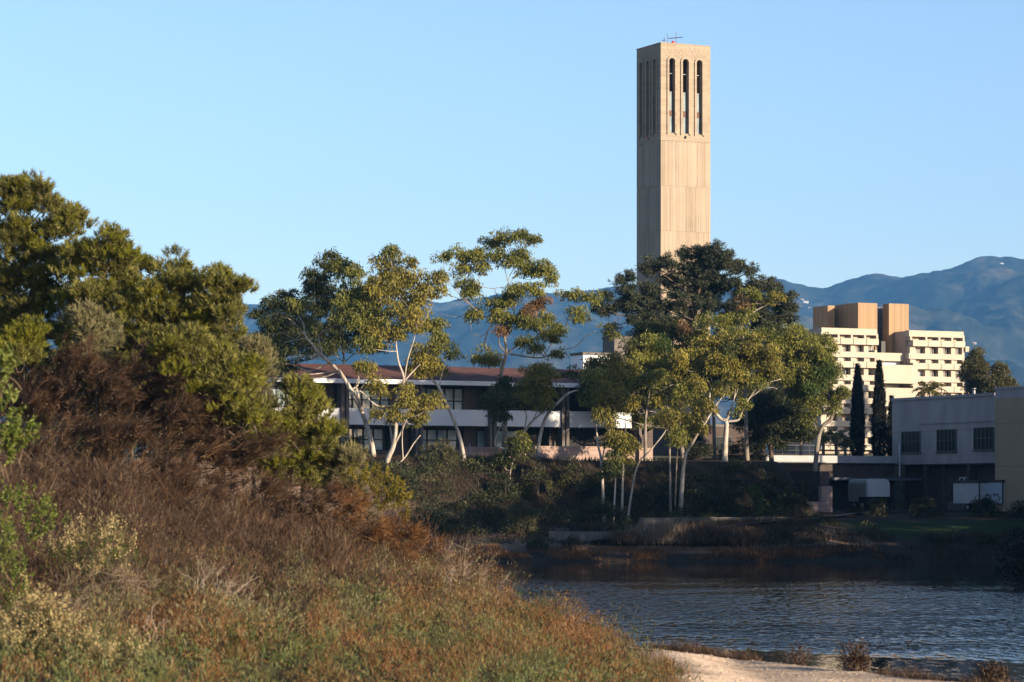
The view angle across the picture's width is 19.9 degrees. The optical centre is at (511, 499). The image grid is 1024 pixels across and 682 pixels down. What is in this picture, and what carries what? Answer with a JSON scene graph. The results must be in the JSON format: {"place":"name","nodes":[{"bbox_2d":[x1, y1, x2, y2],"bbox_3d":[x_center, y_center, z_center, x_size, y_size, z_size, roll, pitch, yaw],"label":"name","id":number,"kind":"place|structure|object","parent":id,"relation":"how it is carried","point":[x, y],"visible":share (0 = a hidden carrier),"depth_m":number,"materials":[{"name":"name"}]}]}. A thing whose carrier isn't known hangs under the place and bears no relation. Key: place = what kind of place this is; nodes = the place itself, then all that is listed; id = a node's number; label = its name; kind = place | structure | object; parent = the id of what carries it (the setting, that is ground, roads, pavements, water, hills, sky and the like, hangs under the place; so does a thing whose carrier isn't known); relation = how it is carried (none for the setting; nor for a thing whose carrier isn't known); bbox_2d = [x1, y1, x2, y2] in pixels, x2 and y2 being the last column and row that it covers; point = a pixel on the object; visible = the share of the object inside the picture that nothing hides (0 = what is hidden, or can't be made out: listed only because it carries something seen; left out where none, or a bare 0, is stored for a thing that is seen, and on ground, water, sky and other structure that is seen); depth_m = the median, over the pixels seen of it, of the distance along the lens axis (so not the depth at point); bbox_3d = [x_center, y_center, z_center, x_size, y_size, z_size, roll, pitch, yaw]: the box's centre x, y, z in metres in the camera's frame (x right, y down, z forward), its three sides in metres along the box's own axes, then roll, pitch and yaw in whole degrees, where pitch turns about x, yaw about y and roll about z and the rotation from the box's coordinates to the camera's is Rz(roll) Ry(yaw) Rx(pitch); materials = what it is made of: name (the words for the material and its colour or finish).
{"place":"outdoors","nodes":[
{"label":"outdoors","id":0,"kind":"place"},
{"bbox_2d":[0,454,1023,681],"bbox_3d":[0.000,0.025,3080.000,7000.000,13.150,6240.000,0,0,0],"label":"ground","id":1,"kind":"structure","parent":0,"point":[899,521],"depth_m":239.24,"materials":[{"name":"soil"}]},
{"bbox_2d":[0,342,26,443],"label":"leafy bush","id":2,"kind":"object","parent":1,"relation":"on","point":[9,395],"visible":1,"depth_m":57.93,"materials":[{"name":"green plant"}]},
{"bbox_2d":[0,513,40,630],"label":"leafy bush","id":3,"kind":"object","parent":1,"relation":"on","point":[8,574],"visible":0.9,"depth_m":57.94,"materials":[{"name":"green plant"}]},
{"bbox_2d":[0,413,41,481],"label":"leafy bush","id":4,"kind":"object","parent":1,"relation":"on","point":[15,436],"visible":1,"depth_m":57.94,"materials":[{"name":"green plant"}]},
{"bbox_2d":[0,312,52,437],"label":"tea tree","id":5,"kind":"object","parent":1,"relation":"on","point":[24,337],"visible":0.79,"depth_m":93.89,"materials":[{"name":"green plant"}]},
{"bbox_2d":[0,477,72,560],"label":"leafy bush","id":6,"kind":"object","parent":1,"relation":"on","point":[34,534],"visible":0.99,"depth_m":63.92,"materials":[{"name":"green plant"}]},
{"bbox_2d":[0,442,93,500],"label":"twig thicket","id":7,"kind":"object","parent":1,"relation":"on","point":[52,461],"visible":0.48,"depth_m":85.65,"materials":[{"name":"brown plant"}]},
{"bbox_2d":[0,168,100,447],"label":"tea tree","id":8,"kind":"object","parent":1,"relation":"on","point":[27,195],"visible":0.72,"depth_m":102.37,"materials":[{"name":"green plant"}]},
{"bbox_2d":[0,321,103,450],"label":"dry shrub","id":9,"kind":"object","parent":1,"relation":"on","point":[41,401],"visible":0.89,"depth_m":93.46,"materials":[{"name":"brown plant"}]},
{"bbox_2d":[0,569,132,669],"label":"leafy bush","id":10,"kind":"object","parent":1,"relation":"on","point":[50,626],"visible":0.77,"depth_m":56.86,"materials":[{"name":"green plant"}]},
{"bbox_2d":[58,297,126,456],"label":"tea tree","id":11,"kind":"object","parent":1,"relation":"on","point":[90,316],"visible":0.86,"depth_m":94.94,"materials":[{"name":"green plant"}]},
{"bbox_2d":[35,511,151,593],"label":"leafy bush","id":12,"kind":"object","parent":1,"relation":"on","point":[84,542],"visible":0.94,"depth_m":67.92,"materials":[{"name":"green plant"}]},
{"bbox_2d":[39,219,151,446],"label":"tea tree","id":13,"kind":"object","parent":1,"relation":"on","point":[112,254],"visible":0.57,"depth_m":100.70,"materials":[{"name":"green plant"}]},
{"bbox_2d":[12,388,185,481],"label":"dry shrub","id":14,"kind":"object","parent":1,"relation":"on","point":[101,434],"visible":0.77,"depth_m":89.82,"materials":[{"name":"brown plant"}]},
{"bbox_2d":[53,341,148,423],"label":"understory bush","id":15,"kind":"object","parent":1,"relation":"on","point":[109,376],"visible":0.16,"depth_m":99.12,"materials":[{"name":"brown plant"}]},
{"bbox_2d":[0,331,204,453],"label":"dry shrub","id":16,"kind":"object","parent":1,"relation":"on","point":[117,359],"visible":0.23,"depth_m":96.47,"materials":[{"name":"brown plant"}]},
{"bbox_2d":[40,545,169,613],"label":"bare bush","id":17,"kind":"object","parent":1,"relation":"on","point":[120,581],"visible":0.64,"depth_m":66.94,"materials":[{"name":"brown plant"}]},
{"bbox_2d":[54,453,158,513],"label":"twig thicket","id":18,"kind":"object","parent":1,"relation":"on","point":[99,466],"visible":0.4,"depth_m":85.69,"materials":[{"name":"brown plant"}]},
{"bbox_2d":[56,337,205,430],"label":"dry shrub","id":19,"kind":"object","parent":1,"relation":"on","point":[153,379],"visible":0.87,"depth_m":92.88,"materials":[{"name":"plant"}]},
{"bbox_2d":[103,265,204,483],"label":"tea tree","id":20,"kind":"object","parent":1,"relation":"on","point":[151,306],"visible":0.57,"depth_m":99.39,"materials":[{"name":"green plant"}]},
{"bbox_2d":[93,450,254,509],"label":"dry shrub","id":21,"kind":"object","parent":1,"relation":"on","point":[182,464],"visible":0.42,"depth_m":89.30,"materials":[{"name":"brown plant"}]},
{"bbox_2d":[132,242,221,484],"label":"tea tree","id":22,"kind":"object","parent":1,"relation":"on","point":[146,262],"visible":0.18,"depth_m":101.53,"materials":[{"name":"green plant"}]},
{"bbox_2d":[115,375,250,471],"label":"dry shrub","id":23,"kind":"object","parent":1,"relation":"on","point":[181,412],"visible":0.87,"depth_m":92.14,"materials":[{"name":"brown plant"}]},
{"bbox_2d":[138,489,244,531],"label":"twig thicket","id":24,"kind":"object","parent":1,"relation":"on","point":[192,501],"visible":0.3,"depth_m":86.42,"materials":[{"name":"brown plant"}]},
{"bbox_2d":[0,416,390,561],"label":"dead brush","id":25,"kind":"object","parent":1,"relation":"on","point":[160,496],"visible":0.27,"depth_m":84.76,"materials":[{"name":"brown plant"}]},
{"bbox_2d":[133,260,258,489],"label":"tea tree","id":26,"kind":"object","parent":1,"relation":"on","point":[219,298],"visible":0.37,"depth_m":98.76,"materials":[{"name":"green plant"}]},
{"bbox_2d":[144,318,285,497],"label":"tea tree","id":27,"kind":"object","parent":1,"relation":"on","point":[211,356],"visible":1,"depth_m":91.98,"materials":[{"name":"green plant"}]},
{"bbox_2d":[178,333,281,501],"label":"tea tree","id":28,"kind":"object","parent":1,"relation":"on","point":[260,345],"visible":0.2,"depth_m":97.65,"materials":[{"name":"green plant"}]},
{"bbox_2d":[166,415,311,497],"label":"dry shrub","id":29,"kind":"object","parent":1,"relation":"on","point":[219,455],"visible":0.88,"depth_m":91.37,"materials":[{"name":"brown plant"}]},
{"bbox_2d":[0,427,483,627],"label":"scrub mounds","id":30,"kind":"object","parent":1,"relation":"on","point":[31,567],"visible":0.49,"depth_m":80.63,"materials":[{"name":"plant"}]},
{"bbox_2d":[0,443,497,648],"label":"brush tufts","id":31,"kind":"object","parent":1,"relation":"on","point":[168,531],"visible":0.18,"depth_m":78.96,"materials":[{"name":"plant"}]},
{"bbox_2d":[206,617,329,665],"bbox_3d":[-5.244,3.226,62.013,2.875,1.517,1.430,0,0,0],"label":"bush","id":32,"kind":"object","parent":1,"relation":"on","point":[230,632],"visible":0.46,"depth_m":61.89,"materials":[{"name":"plant"}]},
{"bbox_2d":[222,462,355,529],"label":"dry shrub","id":33,"kind":"object","parent":1,"relation":"on","point":[276,488],"visible":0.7,"depth_m":90.73,"materials":[{"name":"brown plant"}]},
{"bbox_2d":[242,371,357,515],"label":"tea tree","id":34,"kind":"object","parent":1,"relation":"on","point":[301,410],"visible":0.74,"depth_m":94.54,"materials":[{"name":"green plant"}]},
{"bbox_2d":[244,246,375,456],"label":"gum tree","id":35,"kind":"object","parent":1,"relation":"on","point":[336,264],"visible":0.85,"depth_m":255.60,"materials":[{"name":"green plant"}]},
{"bbox_2d":[279,281,387,363],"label":"gum tree","id":36,"kind":"object","parent":1,"relation":"on","point":[336,340],"visible":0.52,"depth_m":271.16,"materials":[{"name":"green plant"}]},
{"bbox_2d":[0,534,682,681],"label":"pickleweed","id":37,"kind":"object","parent":1,"relation":"on","point":[469,611],"visible":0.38,"depth_m":72.40,"materials":[{"name":"green plant"}]},
{"bbox_2d":[311,439,378,514],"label":"tea tree","id":38,"kind":"object","parent":1,"relation":"on","point":[352,454],"visible":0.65,"depth_m":94.50,"materials":[{"name":"green plant"}]},
{"bbox_2d":[0,460,691,681],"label":"marsh plants","id":39,"kind":"object","parent":1,"relation":"on","point":[242,653],"visible":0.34,"depth_m":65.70,"materials":[{"name":"brown plant"}]},
{"bbox_2d":[301,481,411,552],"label":"dry shrub","id":40,"kind":"object","parent":1,"relation":"on","point":[383,530],"visible":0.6,"depth_m":90.60,"materials":[{"name":"brown plant"}]},
{"bbox_2d":[0,489,712,681],"bbox_3d":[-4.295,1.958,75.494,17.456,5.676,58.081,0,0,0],"label":"olive mounds","id":41,"kind":"object","parent":1,"relation":"on","point":[437,649],"visible":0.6,"depth_m":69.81,"materials":[{"name":"green plant"}]},
{"bbox_2d":[337,460,414,529],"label":"leafy bush","id":42,"kind":"object","parent":1,"relation":"on","point":[388,498],"visible":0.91,"depth_m":91.91,"materials":[{"name":"green plant"}]},
{"bbox_2d":[327,242,451,464],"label":"gum tree","id":43,"kind":"object","parent":1,"relation":"on","point":[384,284],"visible":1,"depth_m":251.51,"materials":[{"name":"green plant"}]},
{"bbox_2d":[359,519,454,575],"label":"dry shrub","id":44,"kind":"object","parent":1,"relation":"on","point":[417,532],"visible":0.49,"depth_m":90.41,"materials":[{"name":"plant"}]},
{"bbox_2d":[411,497,455,538],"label":"shrub","id":45,"kind":"object","parent":1,"relation":"on","point":[436,512],"visible":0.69,"depth_m":242.59,"materials":[{"name":"green plant"}]},
{"bbox_2d":[402,316,465,459],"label":"gum tree","id":46,"kind":"object","parent":1,"relation":"on","point":[428,364],"visible":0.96,"depth_m":255.52,"materials":[{"name":"green plant"}]},
{"bbox_2d":[414,437,464,472],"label":"shrub","id":47,"kind":"object","parent":1,"relation":"on","point":[440,448],"visible":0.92,"depth_m":253.62,"materials":[{"name":"green plant"}]},
{"bbox_2d":[234,363,668,460],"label":"lagoon hall","id":48,"kind":"structure","parent":1,"relation":"on","point":[569,422],"depth_m":268.37,"materials":[{"name":"paint"}]},
{"bbox_2d":[437,501,480,535],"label":"shrub","id":49,"kind":"object","parent":1,"relation":"on","point":[470,519],"visible":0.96,"depth_m":243.60,"materials":[{"name":"green plant"}]},
{"bbox_2d":[413,530,522,603],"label":"bare bush","id":50,"kind":"object","parent":1,"relation":"on","point":[451,554],"visible":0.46,"depth_m":90.11,"materials":[{"name":"plant"}]},
{"bbox_2d":[483,470,522,502],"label":"shrub","id":51,"kind":"object","parent":1,"relation":"on","point":[505,478],"visible":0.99,"depth_m":251.82,"materials":[{"name":"green plant"}]},
{"bbox_2d":[490,430,535,478],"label":"young gum","id":52,"kind":"object","parent":1,"relation":"on","point":[518,446],"visible":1,"depth_m":253.58,"materials":[{"name":"green plant"}]},
{"bbox_2d":[430,225,603,454],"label":"gum tree","id":53,"kind":"object","parent":1,"relation":"on","point":[517,257],"visible":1,"depth_m":262.64,"materials":[{"name":"green plant"}]},
{"bbox_2d":[477,360,563,436],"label":"gum tree","id":54,"kind":"object","parent":1,"relation":"on","point":[534,387],"visible":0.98,"depth_m":258.32,"materials":[{"name":"green plant"}]},
{"bbox_2d":[500,497,543,535],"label":"shrub","id":55,"kind":"object","parent":1,"relation":"on","point":[517,522],"visible":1,"depth_m":243.12,"materials":[{"name":"green plant"}]},
{"bbox_2d":[250,455,801,536],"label":"bank shrubbery","id":56,"kind":"object","parent":1,"relation":"on","point":[663,498],"visible":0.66,"depth_m":253.42,"materials":[{"name":"green plant"}]},
{"bbox_2d":[250,453,824,546],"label":"dry undergrowth","id":57,"kind":"object","parent":1,"relation":"on","point":[805,521],"visible":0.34,"depth_m":250.87,"materials":[{"name":"brown plant"}]},
{"bbox_2d":[249,454,825,546],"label":"ivy cover","id":58,"kind":"object","parent":1,"relation":"on","point":[590,460],"visible":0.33,"depth_m":252.75,"materials":[{"name":"green plant"}]},
{"bbox_2d":[295,457,795,535],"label":"bank greenery","id":59,"kind":"object","parent":1,"relation":"on","point":[550,513],"visible":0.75,"depth_m":258.23,"materials":[{"name":"green plant"}]},
{"bbox_2d":[533,446,636,460],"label":"terrace wall","id":60,"kind":"structure","parent":1,"relation":"on","point":[564,452],"depth_m":265.71,"materials":[{"name":"beige concrete"}]},
{"bbox_2d":[563,495,634,532],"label":"shrub","id":61,"kind":"object","parent":1,"relation":"on","point":[605,508],"visible":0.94,"depth_m":245.06,"materials":[{"name":"green plant"}]},
{"bbox_2d":[572,350,631,522],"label":"gum tree","id":62,"kind":"object","parent":1,"relation":"on","point":[602,387],"visible":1,"depth_m":250.38,"materials":[{"name":"green plant"}]},
{"bbox_2d":[599,419,641,516],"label":"young gum","id":63,"kind":"object","parent":1,"relation":"on","point":[623,443],"visible":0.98,"depth_m":249.70,"materials":[{"name":"green plant"}]},
{"bbox_2d":[574,329,688,459],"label":"gum tree","id":64,"kind":"object","parent":1,"relation":"on","point":[652,344],"visible":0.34,"depth_m":271.78,"materials":[{"name":"green plant"}]},
{"bbox_2d":[415,541,883,560],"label":"shore plants","id":65,"kind":"object","parent":1,"relation":"on","point":[653,552],"visible":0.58,"depth_m":237.32,"materials":[{"name":"plant"}]},
{"bbox_2d":[592,355,708,460],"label":"gum tree","id":66,"kind":"object","parent":1,"relation":"on","point":[656,397],"visible":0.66,"depth_m":267.51,"materials":[{"name":"green plant"}]},
{"bbox_2d":[617,517,696,543],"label":"reed clump","id":67,"kind":"object","parent":1,"relation":"on","point":[658,532],"visible":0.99,"depth_m":239.99,"materials":[{"name":"plant"}]},
{"bbox_2d":[626,394,693,520],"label":"gum tree","id":68,"kind":"object","parent":1,"relation":"on","point":[679,415],"visible":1,"depth_m":251.59,"materials":[{"name":"green plant"}]},
{"bbox_2d":[636,42,710,424],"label":"bell tower","id":69,"kind":"structure","parent":1,"relation":"on","point":[673,162],"depth_m":398.02,"materials":[{"name":"beige concrete"}]},
{"bbox_2d":[680,57,690,135],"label":"window","id":70,"kind":"structure","parent":69,"relation":"in","point":[683,96],"depth_m":397.74,"materials":[{"name":"beige concrete"}]},
{"bbox_2d":[694,58,703,135],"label":"window","id":71,"kind":"structure","parent":69,"relation":"in","point":[697,97],"depth_m":398.71,"materials":[{"name":"beige concrete"}]},
{"bbox_2d":[588,237,799,458],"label":"pine tree","id":72,"kind":"object","parent":1,"relation":"on","point":[701,270],"visible":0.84,"depth_m":299.58,"materials":[{"name":"green plant"}]},
{"bbox_2d":[675,519,737,544],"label":"reed clump","id":73,"kind":"object","parent":1,"relation":"on","point":[704,533],"visible":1,"depth_m":239.94,"materials":[{"name":"plant"}]},
{"bbox_2d":[678,379,737,513],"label":"gum tree","id":74,"kind":"object","parent":1,"relation":"on","point":[702,407],"visible":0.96,"depth_m":256.83,"materials":[{"name":"green plant"}]},
{"bbox_2d":[653,424,765,455],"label":"campus building","id":75,"kind":"structure","parent":1,"relation":"on","point":[659,449],"depth_m":294.46,"materials":[{"name":"brick"}]},
{"bbox_2d":[621,317,802,459],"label":"gum tree","id":76,"kind":"object","parent":1,"relation":"on","point":[669,330],"visible":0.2,"depth_m":291.20,"materials":[{"name":"green plant"}]},
{"bbox_2d":[689,482,743,516],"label":"shrub","id":77,"kind":"object","parent":1,"relation":"on","point":[725,506],"visible":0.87,"depth_m":255.65,"materials":[{"name":"green plant"}]},
{"bbox_2d":[655,328,786,461],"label":"gum tree","id":78,"kind":"object","parent":1,"relation":"on","point":[748,355],"visible":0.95,"depth_m":269.37,"materials":[{"name":"green plant"}]},
{"bbox_2d":[675,284,787,460],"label":"gum tree","id":79,"kind":"object","parent":1,"relation":"on","point":[724,320],"visible":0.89,"depth_m":283.85,"materials":[{"name":"green plant"}]},
{"bbox_2d":[715,523,779,544],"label":"reed clump","id":80,"kind":"object","parent":1,"relation":"on","point":[742,535],"visible":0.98,"depth_m":239.90,"materials":[{"name":"grey plant"}]},
{"bbox_2d":[729,386,821,460],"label":"shade tree","id":81,"kind":"object","parent":1,"relation":"on","point":[774,421],"visible":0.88,"depth_m":285.41,"materials":[{"name":"green plant"}]},
{"bbox_2d":[774,480,812,517],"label":"shrub","id":82,"kind":"object","parent":1,"relation":"on","point":[781,500],"visible":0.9,"depth_m":261.59,"materials":[{"name":"green plant"}]},
{"bbox_2d":[636,647,964,681],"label":"pebbles","id":83,"kind":"object","parent":1,"relation":"on","point":[736,673],"visible":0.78,"depth_m":82.61,"materials":[{"name":"stone"}]},
{"bbox_2d":[645,635,1023,681],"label":"shoreline weeds","id":84,"kind":"object","parent":83,"relation":"on","point":[742,656],"visible":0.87,"depth_m":90.38,"materials":[{"name":"brown plant"}]},
{"bbox_2d":[764,322,851,470],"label":"gum tree","id":85,"kind":"object","parent":1,"relation":"on","point":[809,383],"visible":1,"depth_m":279.23,"materials":[{"name":"green plant"}]},
{"bbox_2d":[789,471,831,511],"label":"dock wall","id":86,"kind":"structure","parent":1,"relation":"on","point":[820,489],"depth_m":274.36,"materials":[{"name":"concrete"}]},
{"bbox_2d":[721,455,921,508],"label":"loading dock building","id":87,"kind":"structure","parent":1,"relation":"on","point":[843,471],"depth_m":295.57,"materials":[{"name":"concrete"}]},
{"bbox_2d":[835,637,872,671],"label":"shrub","id":88,"kind":"object","parent":1,"relation":"on","point":[855,661],"visible":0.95,"depth_m":84.38,"materials":[{"name":"brown plant"}]},
{"bbox_2d":[848,363,867,455],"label":"cypress tree","id":89,"kind":"object","parent":1,"relation":"on","point":[856,433],"visible":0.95,"depth_m":311.59,"materials":[{"name":"green plant"}]},
{"bbox_2d":[848,479,889,510],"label":"cargo trailer","id":90,"kind":"object","parent":1,"relation":"on","point":[863,492],"visible":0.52,"depth_m":279.88,"materials":[{"name":"grey metal"}]},
{"bbox_2d":[770,303,968,453],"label":"residence hall","id":91,"kind":"structure","parent":1,"relation":"on","point":[866,336],"depth_m":386.94,"materials":[{"name":"beige concrete"}]},
{"bbox_2d":[730,527,1023,560],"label":"shore grass","id":92,"kind":"structure","parent":1,"relation":"on","point":[886,555],"depth_m":238.92,"materials":[{"name":"plant"}]},
{"bbox_2d":[870,360,887,455],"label":"cypress tree","id":93,"kind":"object","parent":1,"relation":"on","point":[879,437],"visible":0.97,"depth_m":309.60,"materials":[{"name":"green plant"}]},
{"bbox_2d":[891,393,994,509],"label":"theatre building","id":94,"kind":"structure","parent":1,"relation":"on","point":[940,444],"depth_m":292.83,"materials":[{"name":"concrete"}]},
{"bbox_2d":[953,480,985,510],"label":"cargo trailer","id":95,"kind":"object","parent":1,"relation":"on","point":[965,491],"visible":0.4,"depth_m":274.69,"materials":[{"name":"metal"}]},
{"bbox_2d":[955,345,991,393],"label":"tree","id":96,"kind":"object","parent":1,"relation":"on","point":[974,367],"visible":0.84,"depth_m":371.41,"materials":[{"name":"green plant"}]},
{"bbox_2d":[979,359,1016,392],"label":"tree","id":97,"kind":"object","parent":1,"relation":"on","point":[1000,374],"visible":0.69,"depth_m":367.44,"materials":[{"name":"green plant"}]},
{"bbox_2d":[992,522,1023,587],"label":"shrub","id":98,"kind":"object","parent":1,"relation":"on","point":[1019,546],"visible":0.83,"depth_m":165.82,"materials":[{"name":"green plant"}]},
{"bbox_2d":[994,386,1023,510],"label":"cream annex","id":99,"kind":"object","parent":1,"relation":"on","point":[1009,435],"visible":0.94,"depth_m":270.39,"materials":[{"name":"beige paint"}]},
{"bbox_2d":[0,256,1023,452],"bbox_3d":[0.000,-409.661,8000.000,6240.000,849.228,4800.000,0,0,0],"label":"hills","id":100,"kind":"structure","parent":0,"point":[979,301],"depth_m":8446.73,"materials":[{"name":"blue"}]},
{"bbox_2d":[0,0,1023,304],"label":"sky","id":101,"kind":"structure","parent":0,"point":[850,139],"materials":[{"name":"blue"}]},
{"bbox_2d":[427,561,1023,681],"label":"water","id":102,"kind":"structure","parent":0,"point":[949,619],"depth_m":136.58,"materials":[{"name":"blue liquid"}]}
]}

